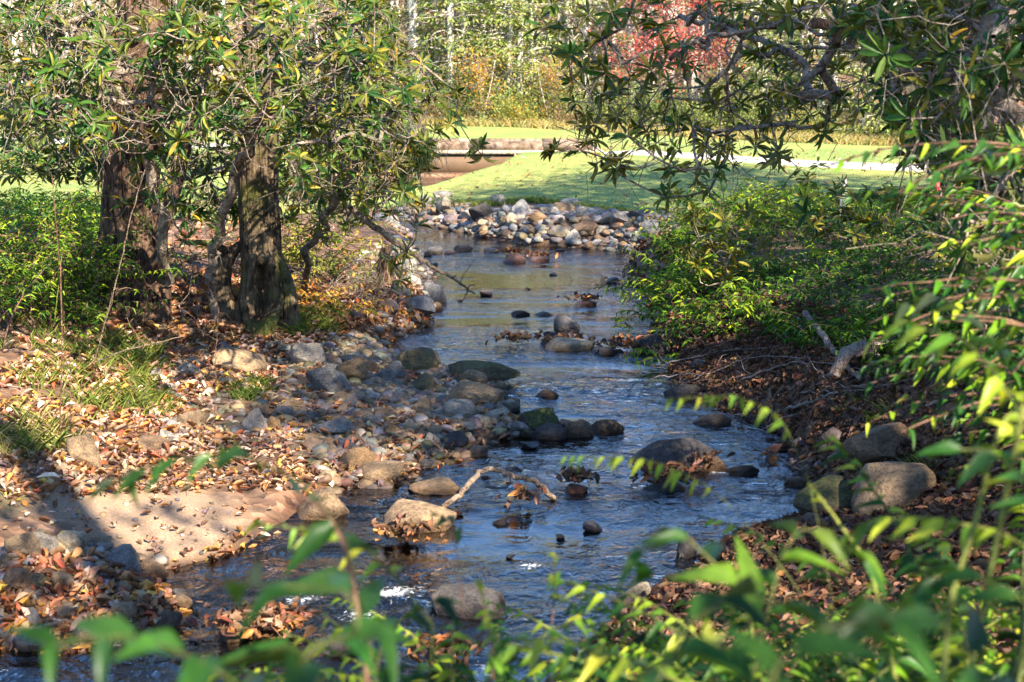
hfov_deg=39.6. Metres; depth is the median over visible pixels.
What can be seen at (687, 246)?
rhododendron
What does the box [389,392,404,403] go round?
river stone
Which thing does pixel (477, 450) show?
river stone
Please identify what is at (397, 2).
woodland
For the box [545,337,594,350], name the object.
boulder
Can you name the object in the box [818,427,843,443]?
river stone
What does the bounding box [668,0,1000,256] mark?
tree
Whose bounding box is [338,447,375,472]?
river stone
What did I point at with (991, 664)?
shrub
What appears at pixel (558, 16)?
hemlock
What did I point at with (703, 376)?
fallen twig
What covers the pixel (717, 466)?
river stone
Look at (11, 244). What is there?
shrub
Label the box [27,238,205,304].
shrub
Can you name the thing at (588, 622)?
shrub
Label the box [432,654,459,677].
leaves
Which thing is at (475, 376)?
river stone
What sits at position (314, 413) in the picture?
river stone
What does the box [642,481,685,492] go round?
boulder
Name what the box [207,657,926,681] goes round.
shrub
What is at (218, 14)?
tree
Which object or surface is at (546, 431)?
river stone
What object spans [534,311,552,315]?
river stone
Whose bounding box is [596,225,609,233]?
river stone
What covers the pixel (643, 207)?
dry stalk
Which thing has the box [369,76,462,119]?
bush
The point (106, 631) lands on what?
leafy stem
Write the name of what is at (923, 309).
shrub
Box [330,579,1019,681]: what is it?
shrub
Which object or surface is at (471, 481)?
driftwood
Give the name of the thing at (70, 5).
tree
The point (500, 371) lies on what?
boulder
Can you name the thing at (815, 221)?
rhododendron
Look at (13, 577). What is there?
river stone
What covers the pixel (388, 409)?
river stone
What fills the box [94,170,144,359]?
dry stalk
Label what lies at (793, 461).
river stone
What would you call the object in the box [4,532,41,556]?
river stone
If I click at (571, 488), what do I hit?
river stone
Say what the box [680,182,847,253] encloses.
shrub
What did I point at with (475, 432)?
river stone
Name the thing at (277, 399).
river stone
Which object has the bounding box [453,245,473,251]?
boulder
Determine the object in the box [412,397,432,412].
river stone
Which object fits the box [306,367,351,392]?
boulder
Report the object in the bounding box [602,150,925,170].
path
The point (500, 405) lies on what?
river stone
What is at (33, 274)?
shrub
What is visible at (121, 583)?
river stone
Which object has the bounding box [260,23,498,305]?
rhododendron
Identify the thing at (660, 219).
river stone
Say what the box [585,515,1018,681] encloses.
shrub
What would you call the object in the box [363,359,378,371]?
river stone
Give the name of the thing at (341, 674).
shrub
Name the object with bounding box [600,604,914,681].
shrub
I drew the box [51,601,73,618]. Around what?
river stone
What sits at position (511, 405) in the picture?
river stone
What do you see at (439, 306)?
river stone
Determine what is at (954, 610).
shrub
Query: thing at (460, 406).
river stone
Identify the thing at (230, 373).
river stone
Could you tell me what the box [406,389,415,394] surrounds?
river stone
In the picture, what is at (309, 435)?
river stone
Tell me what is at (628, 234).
river stone
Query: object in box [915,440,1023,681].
leafy stem
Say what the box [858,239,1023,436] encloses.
shrub
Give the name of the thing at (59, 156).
rhododendron
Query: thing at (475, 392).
boulder
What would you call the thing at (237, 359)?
boulder
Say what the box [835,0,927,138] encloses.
hemlock
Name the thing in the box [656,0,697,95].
tree
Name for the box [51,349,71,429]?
dry stalk
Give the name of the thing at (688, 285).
shrub
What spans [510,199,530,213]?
boulder
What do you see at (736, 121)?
bush
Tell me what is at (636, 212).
boulder
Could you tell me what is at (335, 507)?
boulder
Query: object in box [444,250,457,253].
river stone
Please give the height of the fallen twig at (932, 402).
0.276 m
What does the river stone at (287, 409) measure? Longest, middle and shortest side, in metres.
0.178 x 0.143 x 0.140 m
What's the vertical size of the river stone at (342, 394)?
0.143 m
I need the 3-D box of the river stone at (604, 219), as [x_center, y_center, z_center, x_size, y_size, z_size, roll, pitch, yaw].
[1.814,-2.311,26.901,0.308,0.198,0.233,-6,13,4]
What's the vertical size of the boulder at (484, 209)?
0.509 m
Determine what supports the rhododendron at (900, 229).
on the ground at (284, 504)
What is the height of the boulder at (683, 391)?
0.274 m
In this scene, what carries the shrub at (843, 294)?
on the ground at (284, 504)
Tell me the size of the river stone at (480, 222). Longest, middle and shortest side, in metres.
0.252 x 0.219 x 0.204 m
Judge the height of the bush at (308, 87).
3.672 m
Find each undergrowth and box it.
[0,187,109,320]
[641,189,1020,340]
[747,292,1010,416]
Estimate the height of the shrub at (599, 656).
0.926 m
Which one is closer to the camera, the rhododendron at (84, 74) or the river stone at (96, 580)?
the river stone at (96, 580)
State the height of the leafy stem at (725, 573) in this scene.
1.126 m
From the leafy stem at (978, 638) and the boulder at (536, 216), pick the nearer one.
the leafy stem at (978, 638)
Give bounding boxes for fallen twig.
[644,332,764,365]
[650,354,760,383]
[680,341,850,384]
[740,354,890,380]
[783,351,862,396]
[784,365,874,410]
[800,351,930,393]
[925,383,982,406]
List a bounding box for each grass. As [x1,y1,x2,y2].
[0,110,997,146]
[0,298,963,564]
[394,185,935,214]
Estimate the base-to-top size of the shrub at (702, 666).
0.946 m
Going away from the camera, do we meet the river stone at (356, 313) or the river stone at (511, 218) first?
the river stone at (356, 313)
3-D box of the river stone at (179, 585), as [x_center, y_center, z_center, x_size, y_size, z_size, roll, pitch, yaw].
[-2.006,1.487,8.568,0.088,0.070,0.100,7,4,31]
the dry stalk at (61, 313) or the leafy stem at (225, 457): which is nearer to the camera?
the leafy stem at (225, 457)
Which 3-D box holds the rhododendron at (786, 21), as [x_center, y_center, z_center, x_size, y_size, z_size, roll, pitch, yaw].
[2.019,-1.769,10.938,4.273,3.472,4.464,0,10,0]
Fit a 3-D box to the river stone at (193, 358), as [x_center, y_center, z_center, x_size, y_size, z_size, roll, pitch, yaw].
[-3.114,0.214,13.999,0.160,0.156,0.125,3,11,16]
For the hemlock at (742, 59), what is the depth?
66.46 m
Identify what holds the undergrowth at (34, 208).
on the ground at (284, 504)
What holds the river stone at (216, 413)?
on the ground at (284, 504)
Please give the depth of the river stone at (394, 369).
13.98 m
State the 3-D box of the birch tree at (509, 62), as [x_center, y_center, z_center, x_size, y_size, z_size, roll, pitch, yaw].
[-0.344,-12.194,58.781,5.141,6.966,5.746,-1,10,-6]
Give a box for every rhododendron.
[0,0,257,320]
[0,53,434,257]
[175,0,459,319]
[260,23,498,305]
[495,0,1011,340]
[657,176,730,232]
[671,200,779,295]
[773,179,912,259]
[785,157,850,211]
[799,0,1023,392]
[887,183,989,279]
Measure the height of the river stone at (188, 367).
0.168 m
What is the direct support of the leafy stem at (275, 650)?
on the ground at (284, 504)
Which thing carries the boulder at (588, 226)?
on the ground at (284, 504)
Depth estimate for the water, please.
10.37 m
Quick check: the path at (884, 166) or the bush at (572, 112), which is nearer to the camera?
the path at (884, 166)
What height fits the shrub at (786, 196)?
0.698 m
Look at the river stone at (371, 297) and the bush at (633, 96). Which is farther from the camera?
the bush at (633, 96)
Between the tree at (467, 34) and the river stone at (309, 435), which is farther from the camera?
the tree at (467, 34)
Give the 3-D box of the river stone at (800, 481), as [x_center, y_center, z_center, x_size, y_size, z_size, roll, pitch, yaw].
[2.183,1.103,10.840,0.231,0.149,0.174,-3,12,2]
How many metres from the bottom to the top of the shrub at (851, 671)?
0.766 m
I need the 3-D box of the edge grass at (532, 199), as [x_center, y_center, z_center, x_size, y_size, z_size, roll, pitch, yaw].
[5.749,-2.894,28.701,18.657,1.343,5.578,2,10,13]
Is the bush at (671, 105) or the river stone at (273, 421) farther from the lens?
the bush at (671, 105)
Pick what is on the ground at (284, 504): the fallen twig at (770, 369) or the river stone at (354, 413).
the river stone at (354, 413)
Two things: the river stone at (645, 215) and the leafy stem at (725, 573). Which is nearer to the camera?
the leafy stem at (725, 573)
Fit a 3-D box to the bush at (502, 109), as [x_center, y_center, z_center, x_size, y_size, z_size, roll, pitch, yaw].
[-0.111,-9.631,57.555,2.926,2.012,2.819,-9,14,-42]
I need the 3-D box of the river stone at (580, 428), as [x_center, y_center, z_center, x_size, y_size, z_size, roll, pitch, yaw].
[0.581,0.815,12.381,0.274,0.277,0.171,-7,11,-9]
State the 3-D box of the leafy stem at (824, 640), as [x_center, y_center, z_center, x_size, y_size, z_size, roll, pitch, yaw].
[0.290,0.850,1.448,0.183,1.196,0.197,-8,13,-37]
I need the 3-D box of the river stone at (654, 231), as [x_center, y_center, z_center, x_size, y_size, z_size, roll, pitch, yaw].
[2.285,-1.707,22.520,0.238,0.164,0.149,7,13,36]
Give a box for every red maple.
[588,0,704,118]
[652,0,754,106]
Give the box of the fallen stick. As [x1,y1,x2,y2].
[802,310,862,380]
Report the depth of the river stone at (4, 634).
7.71 m
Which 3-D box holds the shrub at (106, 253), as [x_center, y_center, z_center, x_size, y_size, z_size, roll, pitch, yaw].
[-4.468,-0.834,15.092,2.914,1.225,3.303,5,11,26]
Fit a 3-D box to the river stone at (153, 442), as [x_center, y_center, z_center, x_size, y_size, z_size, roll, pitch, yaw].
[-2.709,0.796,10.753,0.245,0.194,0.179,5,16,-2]
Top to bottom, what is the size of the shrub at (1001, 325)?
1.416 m
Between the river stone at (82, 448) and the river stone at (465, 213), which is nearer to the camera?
the river stone at (82, 448)
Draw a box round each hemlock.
[176,2,242,80]
[292,0,380,96]
[366,0,456,74]
[396,0,491,106]
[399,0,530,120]
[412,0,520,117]
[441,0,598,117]
[443,0,577,98]
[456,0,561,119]
[483,0,582,111]
[515,0,621,76]
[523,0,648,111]
[677,0,763,90]
[709,0,813,113]
[747,0,825,127]
[758,0,874,134]
[787,0,921,136]
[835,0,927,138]
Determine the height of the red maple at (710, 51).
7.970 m
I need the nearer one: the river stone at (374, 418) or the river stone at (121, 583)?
the river stone at (121, 583)
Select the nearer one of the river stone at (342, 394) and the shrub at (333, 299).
the river stone at (342, 394)
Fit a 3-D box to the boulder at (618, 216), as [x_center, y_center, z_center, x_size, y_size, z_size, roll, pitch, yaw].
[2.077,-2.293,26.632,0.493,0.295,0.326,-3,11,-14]
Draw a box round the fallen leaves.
[0,144,1023,681]
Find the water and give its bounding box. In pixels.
[0,178,804,681]
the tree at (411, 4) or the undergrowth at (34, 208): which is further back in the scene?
the tree at (411, 4)
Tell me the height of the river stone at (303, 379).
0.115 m
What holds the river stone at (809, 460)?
on the ground at (284, 504)
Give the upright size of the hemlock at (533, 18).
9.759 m
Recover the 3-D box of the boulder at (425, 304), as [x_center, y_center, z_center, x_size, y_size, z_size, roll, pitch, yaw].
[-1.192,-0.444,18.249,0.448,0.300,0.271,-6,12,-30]
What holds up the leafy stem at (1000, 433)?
on the ground at (284, 504)
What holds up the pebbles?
on the ground at (284, 504)
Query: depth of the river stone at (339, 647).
7.58 m
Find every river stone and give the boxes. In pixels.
[0,555,12,564]
[0,627,11,639]
[2,567,32,592]
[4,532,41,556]
[14,635,45,651]
[21,607,41,625]
[32,573,49,588]
[33,532,58,553]
[49,571,73,591]
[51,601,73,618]
[57,530,89,549]
[66,434,100,467]
[72,627,95,643]
[73,561,95,573]
[85,574,103,586]
[90,536,111,544]
[105,544,140,572]
[108,600,137,620]
[113,580,133,594]
[137,434,169,452]
[141,560,166,579]
[145,576,155,582]
[149,368,162,376]
[153,610,182,629]
[159,429,173,436]
[170,582,186,588]
[172,588,192,597]
[173,594,192,608]
[175,410,209,428]
[177,362,200,374]
[187,356,201,362]
[209,409,221,416]
[217,611,263,642]
[225,371,235,377]
[241,408,267,433]
[254,404,268,410]
[261,628,283,638]
[267,416,280,428]
[270,395,285,402]
[274,405,293,414]
[277,397,298,406]
[297,377,309,383]
[303,433,318,439]
[307,410,321,419]
[315,417,355,433]
[323,635,351,656]
[324,363,337,368]
[325,353,333,359]
[327,408,337,413]
[330,391,346,398]
[335,358,367,380]
[336,449,348,457]
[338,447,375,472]
[339,439,355,448]
[344,396,357,406]
[350,311,363,319]
[350,411,359,417]
[362,294,376,305]
[362,414,388,425]
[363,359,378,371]
[369,324,384,333]
[376,213,387,220]
[377,298,399,313]
[377,361,407,378]
[380,406,394,413]
[380,421,400,432]
[382,381,392,386]
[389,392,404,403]
[390,282,409,298]
[398,255,416,272]
[401,274,420,289]
[402,454,414,461]
[403,321,414,330]
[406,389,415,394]
[411,374,437,390]
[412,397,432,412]
[418,459,433,467]
[422,319,430,324]
[424,251,431,255]
[424,432,441,443]
[427,246,442,253]
[430,207,438,213]
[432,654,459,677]
[434,302,443,310]
[436,395,445,402]
[438,197,451,211]
[443,399,475,414]
[443,431,469,448]
[444,213,459,225]
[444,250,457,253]
[454,510,462,516]
[456,369,487,384]
[461,210,470,219]
[468,445,487,456]
[471,431,480,438]
[477,219,487,226]
[479,230,487,235]
[479,416,491,424]
[480,291,492,295]
[481,475,489,478]
[483,402,496,409]
[484,248,498,252]
[485,434,496,440]
[486,407,509,417]
[489,194,505,204]
[492,516,509,524]
[496,401,503,407]
[498,421,505,427]
[501,204,512,211]
[501,398,519,412]
[504,466,521,470]
[506,212,518,224]
[506,397,519,403]
[506,554,515,558]
[509,421,521,431]
[511,310,529,315]
[521,429,534,437]
[521,441,538,447]
[527,227,536,233]
[531,423,566,439]
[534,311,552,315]
[535,389,558,398]
[540,207,547,211]
[540,336,551,344]
[542,219,553,226]
[543,331,555,336]
[547,225,567,238]
[548,206,558,212]
[553,313,579,330]
[556,534,564,538]
[559,419,572,426]
[564,419,593,437]
[565,229,580,240]
[566,483,587,493]
[575,301,596,305]
[582,520,601,531]
[583,242,593,248]
[591,419,623,434]
[595,347,617,355]
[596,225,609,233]
[600,214,609,223]
[601,236,609,243]
[605,277,618,282]
[611,582,650,603]
[625,231,633,237]
[640,219,659,232]
[642,213,653,220]
[649,229,660,236]
[656,218,669,223]
[659,573,677,583]
[661,208,676,216]
[676,535,696,558]
[703,456,726,471]
[725,465,759,475]
[763,444,787,451]
[766,454,778,463]
[783,476,810,486]
[789,458,799,465]
[793,437,806,446]
[802,512,821,525]
[806,457,817,464]
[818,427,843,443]
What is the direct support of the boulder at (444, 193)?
on the ground at (284, 504)
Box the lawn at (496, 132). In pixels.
[0,124,999,219]
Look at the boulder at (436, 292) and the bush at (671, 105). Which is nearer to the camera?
the boulder at (436, 292)
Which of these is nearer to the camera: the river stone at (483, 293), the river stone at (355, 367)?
the river stone at (355, 367)
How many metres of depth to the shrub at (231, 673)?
3.18 m
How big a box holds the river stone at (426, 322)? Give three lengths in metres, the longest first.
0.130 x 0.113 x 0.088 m
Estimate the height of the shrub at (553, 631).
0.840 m
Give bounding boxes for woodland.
[0,0,1021,112]
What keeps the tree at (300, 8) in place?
on the ground at (284, 504)
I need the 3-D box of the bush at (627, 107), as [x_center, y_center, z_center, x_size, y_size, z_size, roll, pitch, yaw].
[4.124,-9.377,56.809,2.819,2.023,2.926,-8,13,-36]
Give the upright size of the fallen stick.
0.238 m
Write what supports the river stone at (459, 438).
on the ground at (284, 504)
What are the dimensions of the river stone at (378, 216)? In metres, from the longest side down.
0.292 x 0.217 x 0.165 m
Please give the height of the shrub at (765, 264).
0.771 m
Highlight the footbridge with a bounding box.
[279,138,602,173]
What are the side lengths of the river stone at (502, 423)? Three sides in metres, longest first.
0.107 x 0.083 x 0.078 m
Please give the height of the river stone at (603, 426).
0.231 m
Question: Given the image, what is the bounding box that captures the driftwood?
[441,466,556,507]
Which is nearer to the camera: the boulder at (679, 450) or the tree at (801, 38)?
the boulder at (679, 450)
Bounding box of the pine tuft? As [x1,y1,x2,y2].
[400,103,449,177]
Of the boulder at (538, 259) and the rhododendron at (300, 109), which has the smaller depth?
the rhododendron at (300, 109)
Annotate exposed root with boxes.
[829,335,897,376]
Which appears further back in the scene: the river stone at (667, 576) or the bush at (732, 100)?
the bush at (732, 100)
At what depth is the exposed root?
11.69 m
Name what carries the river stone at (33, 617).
on the ground at (284, 504)
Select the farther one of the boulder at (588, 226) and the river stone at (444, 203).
the river stone at (444, 203)
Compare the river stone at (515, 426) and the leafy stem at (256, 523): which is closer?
the leafy stem at (256, 523)
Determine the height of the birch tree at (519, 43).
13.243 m
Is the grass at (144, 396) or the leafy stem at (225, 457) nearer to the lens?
the leafy stem at (225, 457)
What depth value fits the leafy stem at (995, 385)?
2.55 m
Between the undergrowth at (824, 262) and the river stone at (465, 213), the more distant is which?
the river stone at (465, 213)
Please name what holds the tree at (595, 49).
on the ground at (284, 504)
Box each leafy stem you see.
[7,615,264,681]
[87,444,377,681]
[219,632,397,681]
[224,560,410,681]
[243,518,433,681]
[278,477,383,681]
[366,595,462,681]
[429,512,465,680]
[474,578,504,681]
[546,553,563,681]
[560,455,845,679]
[616,526,777,681]
[623,621,790,681]
[657,573,853,681]
[665,394,847,681]
[718,608,938,681]
[734,520,885,675]
[807,483,897,681]
[837,513,1023,681]
[839,589,1015,681]
[880,319,1023,679]
[893,292,1023,431]
[909,563,1023,609]
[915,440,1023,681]
[939,412,1023,681]
[968,389,1023,663]
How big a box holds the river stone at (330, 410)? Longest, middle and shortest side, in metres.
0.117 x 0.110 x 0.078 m
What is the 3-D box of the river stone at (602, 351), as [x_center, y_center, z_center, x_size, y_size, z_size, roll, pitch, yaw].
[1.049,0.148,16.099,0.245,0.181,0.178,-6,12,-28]
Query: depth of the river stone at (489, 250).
25.89 m
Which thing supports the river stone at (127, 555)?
on the ground at (284, 504)
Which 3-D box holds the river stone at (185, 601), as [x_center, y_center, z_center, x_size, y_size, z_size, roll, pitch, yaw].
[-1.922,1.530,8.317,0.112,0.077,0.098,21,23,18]
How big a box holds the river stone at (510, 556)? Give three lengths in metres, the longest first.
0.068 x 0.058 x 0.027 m
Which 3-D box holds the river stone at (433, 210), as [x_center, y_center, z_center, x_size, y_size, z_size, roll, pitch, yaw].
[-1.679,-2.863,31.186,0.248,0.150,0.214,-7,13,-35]
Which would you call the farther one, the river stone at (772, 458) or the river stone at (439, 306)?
the river stone at (439, 306)
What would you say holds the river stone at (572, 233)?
on the ground at (284, 504)
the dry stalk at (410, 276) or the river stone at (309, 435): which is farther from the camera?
the dry stalk at (410, 276)
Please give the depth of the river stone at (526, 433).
12.30 m
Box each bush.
[0,48,48,112]
[175,59,231,112]
[240,62,324,103]
[290,224,425,305]
[321,217,427,287]
[326,45,446,104]
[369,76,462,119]
[417,66,500,122]
[417,94,443,121]
[425,52,523,117]
[473,83,543,122]
[492,87,553,126]
[506,84,566,122]
[510,58,599,121]
[542,88,618,121]
[543,95,594,124]
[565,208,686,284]
[580,91,654,123]
[599,65,722,124]
[632,83,703,125]
[673,48,792,131]
[675,91,725,127]
[706,97,773,132]
[722,92,812,134]
[755,101,833,133]
[792,101,850,134]
[866,66,931,139]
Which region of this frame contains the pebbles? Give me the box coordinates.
[0,196,865,648]
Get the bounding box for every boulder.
[211,346,266,373]
[289,343,325,364]
[297,489,348,520]
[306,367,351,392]
[359,460,403,482]
[383,498,456,532]
[397,347,440,371]
[407,294,434,314]
[408,477,459,494]
[423,282,446,302]
[431,583,506,619]
[433,190,452,197]
[447,379,504,405]
[448,360,520,380]
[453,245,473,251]
[468,202,493,221]
[502,253,525,262]
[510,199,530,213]
[518,407,559,430]
[527,211,546,222]
[528,256,549,261]
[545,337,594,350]
[553,202,574,211]
[560,198,578,203]
[571,219,597,234]
[576,206,601,213]
[609,211,632,222]
[627,437,715,471]
[628,210,654,215]
[634,333,672,354]
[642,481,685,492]
[663,384,702,400]
[692,413,731,425]
[793,475,853,512]
[844,422,910,462]
[851,461,936,516]
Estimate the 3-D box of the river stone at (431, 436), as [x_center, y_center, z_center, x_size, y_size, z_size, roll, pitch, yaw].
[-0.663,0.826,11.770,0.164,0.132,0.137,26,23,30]
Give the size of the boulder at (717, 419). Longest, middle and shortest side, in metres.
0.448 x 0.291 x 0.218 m
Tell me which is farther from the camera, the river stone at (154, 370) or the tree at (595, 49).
the tree at (595, 49)
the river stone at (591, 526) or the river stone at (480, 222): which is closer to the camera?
the river stone at (591, 526)
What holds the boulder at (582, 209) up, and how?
on the ground at (284, 504)
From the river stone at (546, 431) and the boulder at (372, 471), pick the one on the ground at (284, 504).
the boulder at (372, 471)
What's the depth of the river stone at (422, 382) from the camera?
13.64 m
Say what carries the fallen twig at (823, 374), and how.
on the fallen leaves
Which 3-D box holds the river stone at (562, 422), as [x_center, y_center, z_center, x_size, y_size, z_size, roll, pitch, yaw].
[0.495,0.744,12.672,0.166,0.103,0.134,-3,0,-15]
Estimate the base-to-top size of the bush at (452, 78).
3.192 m
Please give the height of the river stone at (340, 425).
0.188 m
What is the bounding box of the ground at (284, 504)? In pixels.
[0,0,1023,681]
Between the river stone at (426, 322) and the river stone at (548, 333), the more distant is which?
the river stone at (426, 322)
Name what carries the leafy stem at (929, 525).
on the ground at (284, 504)
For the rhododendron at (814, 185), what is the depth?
19.35 m
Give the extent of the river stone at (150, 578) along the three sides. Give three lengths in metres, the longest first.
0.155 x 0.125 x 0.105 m
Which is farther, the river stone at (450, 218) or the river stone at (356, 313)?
the river stone at (450, 218)
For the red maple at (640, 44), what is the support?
on the ground at (284, 504)
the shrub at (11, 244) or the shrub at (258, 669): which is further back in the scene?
the shrub at (11, 244)
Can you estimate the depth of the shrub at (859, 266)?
14.90 m
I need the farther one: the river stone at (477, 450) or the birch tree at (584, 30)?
the birch tree at (584, 30)
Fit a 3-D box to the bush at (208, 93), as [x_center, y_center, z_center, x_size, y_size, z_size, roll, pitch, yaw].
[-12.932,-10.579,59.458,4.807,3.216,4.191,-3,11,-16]
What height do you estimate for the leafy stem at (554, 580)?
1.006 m
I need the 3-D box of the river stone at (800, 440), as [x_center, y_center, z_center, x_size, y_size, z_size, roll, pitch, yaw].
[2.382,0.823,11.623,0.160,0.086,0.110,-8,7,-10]
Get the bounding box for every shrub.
[0,172,100,286]
[0,185,151,352]
[0,205,242,319]
[0,256,175,350]
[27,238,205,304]
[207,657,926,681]
[223,207,418,283]
[223,609,844,681]
[253,624,628,681]
[264,629,886,681]
[284,249,426,288]
[292,274,403,317]
[320,612,588,681]
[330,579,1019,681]
[433,621,475,681]
[458,663,545,681]
[482,588,783,681]
[489,534,993,681]
[494,435,1023,681]
[502,572,949,681]
[570,584,980,681]
[573,581,1015,681]
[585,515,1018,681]
[588,237,716,305]
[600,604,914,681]
[611,258,701,319]
[613,273,730,331]
[622,282,789,368]
[630,196,759,260]
[633,285,814,364]
[640,188,765,223]
[664,252,782,302]
[672,173,823,217]
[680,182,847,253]
[681,663,736,681]
[719,237,847,295]
[729,180,832,204]
[740,183,878,226]
[747,258,879,318]
[756,595,1016,681]
[759,251,933,346]
[785,233,938,291]
[790,195,920,245]
[798,586,1019,681]
[822,641,961,681]
[830,138,1023,453]
[837,235,982,318]
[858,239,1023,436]
[860,224,931,258]
[870,309,1023,616]
[883,186,1023,451]
[901,235,1019,313]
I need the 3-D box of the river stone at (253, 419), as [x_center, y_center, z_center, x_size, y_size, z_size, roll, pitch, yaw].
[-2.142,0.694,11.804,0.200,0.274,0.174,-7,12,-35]
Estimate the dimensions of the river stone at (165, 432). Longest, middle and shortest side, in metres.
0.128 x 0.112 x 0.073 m
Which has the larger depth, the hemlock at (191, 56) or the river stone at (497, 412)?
the hemlock at (191, 56)
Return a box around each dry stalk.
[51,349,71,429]
[52,176,62,424]
[55,160,78,317]
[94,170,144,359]
[95,318,181,362]
[177,289,235,451]
[403,215,410,324]
[625,179,659,233]
[894,152,906,214]
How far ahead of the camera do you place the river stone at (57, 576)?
8.16 m
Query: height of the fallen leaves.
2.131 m
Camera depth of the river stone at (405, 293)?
18.56 m
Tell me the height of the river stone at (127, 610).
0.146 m
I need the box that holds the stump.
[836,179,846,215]
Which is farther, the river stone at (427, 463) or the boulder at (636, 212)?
the boulder at (636, 212)
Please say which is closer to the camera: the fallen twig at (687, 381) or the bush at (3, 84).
the fallen twig at (687, 381)
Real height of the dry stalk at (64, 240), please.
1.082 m
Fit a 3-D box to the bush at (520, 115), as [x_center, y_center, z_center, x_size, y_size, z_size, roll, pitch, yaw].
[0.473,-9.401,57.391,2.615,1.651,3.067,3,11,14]
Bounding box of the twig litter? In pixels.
[0,254,1023,635]
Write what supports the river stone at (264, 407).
on the ground at (284, 504)
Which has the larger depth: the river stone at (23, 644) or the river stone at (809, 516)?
the river stone at (809, 516)
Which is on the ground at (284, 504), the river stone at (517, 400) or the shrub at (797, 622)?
the shrub at (797, 622)
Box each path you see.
[0,137,229,147]
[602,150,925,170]
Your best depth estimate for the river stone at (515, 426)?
12.34 m
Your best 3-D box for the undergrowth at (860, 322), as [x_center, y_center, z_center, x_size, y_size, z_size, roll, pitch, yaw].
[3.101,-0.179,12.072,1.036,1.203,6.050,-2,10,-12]
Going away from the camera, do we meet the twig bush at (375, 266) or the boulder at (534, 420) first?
the boulder at (534, 420)
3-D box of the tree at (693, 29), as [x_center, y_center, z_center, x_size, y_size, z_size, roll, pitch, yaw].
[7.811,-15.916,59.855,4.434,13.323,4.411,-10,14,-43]
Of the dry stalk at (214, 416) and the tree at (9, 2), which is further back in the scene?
the tree at (9, 2)
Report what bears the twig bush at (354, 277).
on the ground at (284, 504)
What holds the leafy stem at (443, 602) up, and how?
on the ground at (284, 504)
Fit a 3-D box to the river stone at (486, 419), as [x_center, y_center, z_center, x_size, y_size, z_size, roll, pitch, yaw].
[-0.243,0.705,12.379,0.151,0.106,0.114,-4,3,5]
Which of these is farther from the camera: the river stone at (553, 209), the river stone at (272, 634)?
the river stone at (553, 209)
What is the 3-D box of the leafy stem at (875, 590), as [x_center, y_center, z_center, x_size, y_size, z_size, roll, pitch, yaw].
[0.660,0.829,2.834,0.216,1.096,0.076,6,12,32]
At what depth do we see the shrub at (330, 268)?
18.57 m
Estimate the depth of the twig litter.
11.52 m
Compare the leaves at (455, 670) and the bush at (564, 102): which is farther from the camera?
the bush at (564, 102)
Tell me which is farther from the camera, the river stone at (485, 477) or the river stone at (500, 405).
the river stone at (500, 405)
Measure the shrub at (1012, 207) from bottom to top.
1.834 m
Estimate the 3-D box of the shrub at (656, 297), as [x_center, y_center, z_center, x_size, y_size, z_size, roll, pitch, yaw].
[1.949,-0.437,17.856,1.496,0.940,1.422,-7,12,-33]
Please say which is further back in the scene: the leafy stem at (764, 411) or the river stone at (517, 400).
the river stone at (517, 400)
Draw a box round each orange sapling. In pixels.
[443,26,527,119]
[507,55,578,121]
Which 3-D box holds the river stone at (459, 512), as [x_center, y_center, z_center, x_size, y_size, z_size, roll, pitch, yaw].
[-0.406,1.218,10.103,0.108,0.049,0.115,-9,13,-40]
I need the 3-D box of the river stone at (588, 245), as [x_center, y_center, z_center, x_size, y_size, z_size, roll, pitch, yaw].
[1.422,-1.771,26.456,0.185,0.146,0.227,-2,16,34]
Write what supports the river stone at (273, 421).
on the ground at (284, 504)
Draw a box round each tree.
[0,0,73,82]
[39,0,86,86]
[80,0,231,327]
[174,0,320,338]
[179,0,241,82]
[282,0,325,90]
[317,0,382,71]
[384,0,454,75]
[405,0,447,100]
[424,2,515,90]
[431,1,456,64]
[479,4,486,68]
[496,0,540,93]
[546,0,605,111]
[560,0,591,72]
[590,0,686,114]
[647,0,754,106]
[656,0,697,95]
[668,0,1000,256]
[716,38,722,81]
[747,0,761,73]
[773,0,813,88]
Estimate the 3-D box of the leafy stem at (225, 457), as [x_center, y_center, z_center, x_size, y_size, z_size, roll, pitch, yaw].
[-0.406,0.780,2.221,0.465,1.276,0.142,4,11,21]
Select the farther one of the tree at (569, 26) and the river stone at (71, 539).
the tree at (569, 26)
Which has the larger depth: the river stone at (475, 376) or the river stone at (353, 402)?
the river stone at (475, 376)
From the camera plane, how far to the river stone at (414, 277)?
19.83 m
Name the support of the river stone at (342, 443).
on the ground at (284, 504)
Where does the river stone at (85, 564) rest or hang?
on the pebbles
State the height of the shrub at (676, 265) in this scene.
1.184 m
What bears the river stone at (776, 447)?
on the ground at (284, 504)
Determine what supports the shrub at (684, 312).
on the ground at (284, 504)
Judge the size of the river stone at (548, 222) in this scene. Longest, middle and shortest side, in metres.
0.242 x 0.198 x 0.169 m
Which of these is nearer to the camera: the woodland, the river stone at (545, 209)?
the river stone at (545, 209)
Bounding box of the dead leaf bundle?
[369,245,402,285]
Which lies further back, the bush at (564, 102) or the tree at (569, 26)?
the tree at (569, 26)
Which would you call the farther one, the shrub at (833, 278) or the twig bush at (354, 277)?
the twig bush at (354, 277)
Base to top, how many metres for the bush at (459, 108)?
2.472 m
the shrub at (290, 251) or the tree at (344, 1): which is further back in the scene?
the tree at (344, 1)
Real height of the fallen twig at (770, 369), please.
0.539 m
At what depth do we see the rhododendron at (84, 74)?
11.34 m

